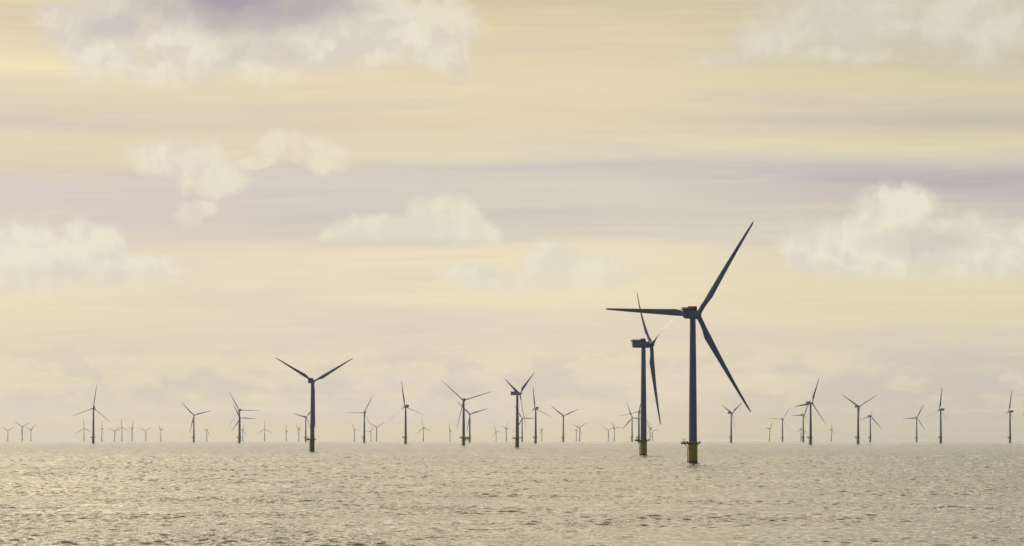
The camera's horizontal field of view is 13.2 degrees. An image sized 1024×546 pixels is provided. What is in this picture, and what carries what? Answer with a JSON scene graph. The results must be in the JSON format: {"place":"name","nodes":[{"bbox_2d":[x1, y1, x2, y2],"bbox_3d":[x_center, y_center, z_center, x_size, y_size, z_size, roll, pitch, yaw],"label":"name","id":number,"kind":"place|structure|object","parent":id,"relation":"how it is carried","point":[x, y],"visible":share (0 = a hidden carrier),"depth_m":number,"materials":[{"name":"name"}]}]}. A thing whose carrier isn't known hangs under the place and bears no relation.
{"place":"outdoors","nodes":[
{"label":"outdoors","id":0,"kind":"place"},
{"bbox_2d":[0,441,1023,545],"bbox_3d":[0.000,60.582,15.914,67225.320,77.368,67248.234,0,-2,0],"label":"water","id":1,"kind":"structure","parent":0,"point":[494,493],"depth_m":1568.62,"materials":[{"name":"grey liquid"}]},
{"bbox_2d":[73,386,108,442],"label":"wind turbine","id":2,"kind":"object","parent":1,"relation":"in","point":[93,435],"visible":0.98,"depth_m":10273.46,"materials":[{"name":"paint"}]},
{"bbox_2d":[181,402,208,441],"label":"wind turbine","id":3,"kind":"object","parent":1,"relation":"in","point":[193,423],"visible":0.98,"depth_m":13607.74,"materials":[{"name":"paint"}]},
{"bbox_2d":[227,395,258,442],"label":"wind turbine","id":4,"kind":"object","parent":1,"relation":"in","point":[239,437],"visible":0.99,"depth_m":11140.24,"materials":[{"name":"paint"}]},
{"bbox_2d":[233,404,253,441],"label":"wind turbine","id":5,"kind":"object","parent":1,"relation":"in","point":[240,423],"visible":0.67,"depth_m":15391.38,"materials":[{"name":"paint"}]},
{"bbox_2d":[296,412,309,441],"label":"wind turbine","id":6,"kind":"object","parent":1,"relation":"in","point":[305,417],"visible":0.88,"depth_m":14810.56,"materials":[{"name":"paint"}]},
{"bbox_2d":[276,358,352,450],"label":"wind turbine","id":7,"kind":"object","parent":1,"relation":"in","point":[312,439],"visible":0.97,"depth_m":5186.17,"materials":[{"name":"paint"}]},
{"bbox_2d":[357,396,372,441],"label":"wind turbine","id":8,"kind":"object","parent":1,"relation":"in","point":[364,437],"visible":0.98,"depth_m":12182.27,"materials":[{"name":"paint"}]},
{"bbox_2d":[387,381,422,443],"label":"wind turbine","id":9,"kind":"object","parent":1,"relation":"in","point":[405,433],"visible":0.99,"depth_m":9750.88,"materials":[{"name":"paint"}]},
{"bbox_2d":[447,385,491,444],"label":"wind turbine","id":10,"kind":"object","parent":1,"relation":"in","point":[463,437],"visible":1,"depth_m":8094.26,"materials":[{"name":"paint"}]},
{"bbox_2d":[460,404,485,441],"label":"wind turbine","id":11,"kind":"object","parent":1,"relation":"in","point":[469,424],"visible":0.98,"depth_m":13000.64,"materials":[{"name":"paint"}]},
{"bbox_2d":[505,373,533,446],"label":"wind turbine","id":12,"kind":"object","parent":1,"relation":"in","point":[516,393],"visible":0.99,"depth_m":6774.57,"materials":[{"name":"paint"}]},
{"bbox_2d":[514,405,530,440],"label":"wind turbine","id":13,"kind":"object","parent":1,"relation":"in","point":[521,437],"visible":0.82,"depth_m":15739.80,"materials":[{"name":"paint"}]},
{"bbox_2d":[523,389,552,442],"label":"wind turbine","id":14,"kind":"object","parent":1,"relation":"in","point":[535,408],"visible":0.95,"depth_m":10449.53,"materials":[{"name":"paint"}]},
{"bbox_2d":[553,407,577,441],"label":"wind turbine","id":15,"kind":"object","parent":1,"relation":"in","point":[563,422],"visible":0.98,"depth_m":13990.17,"materials":[{"name":"paint"}]},
{"bbox_2d":[621,403,647,441],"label":"wind turbine","id":16,"kind":"object","parent":1,"relation":"in","point":[638,411],"visible":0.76,"depth_m":11731.48,"materials":[{"name":"paint"}]},
{"bbox_2d":[623,404,647,441],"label":"wind turbine","id":17,"kind":"object","parent":1,"relation":"in","point":[631,437],"visible":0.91,"depth_m":15138.10,"materials":[{"name":"paint"}]},
{"bbox_2d":[631,294,676,454],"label":"wind turbine","id":18,"kind":"object","parent":1,"relation":"in","point":[642,344],"visible":0.98,"depth_m":4211.20,"materials":[{"name":"grey paint"}]},
{"bbox_2d":[606,221,753,462],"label":"wind turbine","id":19,"kind":"object","parent":1,"relation":"in","point":[692,313],"visible":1,"depth_m":3138.32,"materials":[{"name":"grey paint"}]},
{"bbox_2d":[722,405,739,441],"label":"wind turbine","id":20,"kind":"object","parent":1,"relation":"in","point":[731,413],"visible":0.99,"depth_m":12458.49,"materials":[{"name":"paint"}]},
{"bbox_2d":[770,406,790,440],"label":"wind turbine","id":21,"kind":"object","parent":1,"relation":"in","point":[782,437],"visible":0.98,"depth_m":16285.65,"materials":[{"name":"paint"}]},
{"bbox_2d":[791,405,808,441],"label":"wind turbine","id":22,"kind":"object","parent":1,"relation":"in","point":[802,436],"visible":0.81,"depth_m":13538.49,"materials":[{"name":"paint"}]},
{"bbox_2d":[795,379,825,443],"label":"wind turbine","id":23,"kind":"object","parent":1,"relation":"in","point":[810,437],"visible":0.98,"depth_m":8785.51,"materials":[{"name":"paint"}]},
{"bbox_2d":[843,395,874,443],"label":"wind turbine","id":24,"kind":"object","parent":1,"relation":"in","point":[858,415],"visible":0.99,"depth_m":9815.95,"materials":[{"name":"paint"}]},
{"bbox_2d":[860,414,881,441],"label":"wind turbine","id":25,"kind":"object","parent":1,"relation":"in","point":[870,437],"visible":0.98,"depth_m":14289.69,"materials":[{"name":"paint"}]},
{"bbox_2d":[903,404,923,441],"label":"wind turbine","id":26,"kind":"object","parent":1,"relation":"in","point":[916,418],"visible":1,"depth_m":15333.86,"materials":[{"name":"paint"}]},
{"bbox_2d":[936,390,944,442],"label":"wind turbine","id":27,"kind":"object","parent":1,"relation":"in","point":[940,437],"visible":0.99,"depth_m":10959.79,"materials":[{"name":"paint"}]},
{"bbox_2d":[994,392,1015,441],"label":"wind turbine","id":28,"kind":"object","parent":1,"relation":"in","point":[1010,415],"visible":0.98,"depth_m":11767.50,"materials":[{"name":"paint"}]},
{"bbox_2d":[0,0,1023,440],"label":"sky","id":29,"kind":"structure","parent":0,"point":[196,196],"materials":[{"name":"beige"}]}
]}

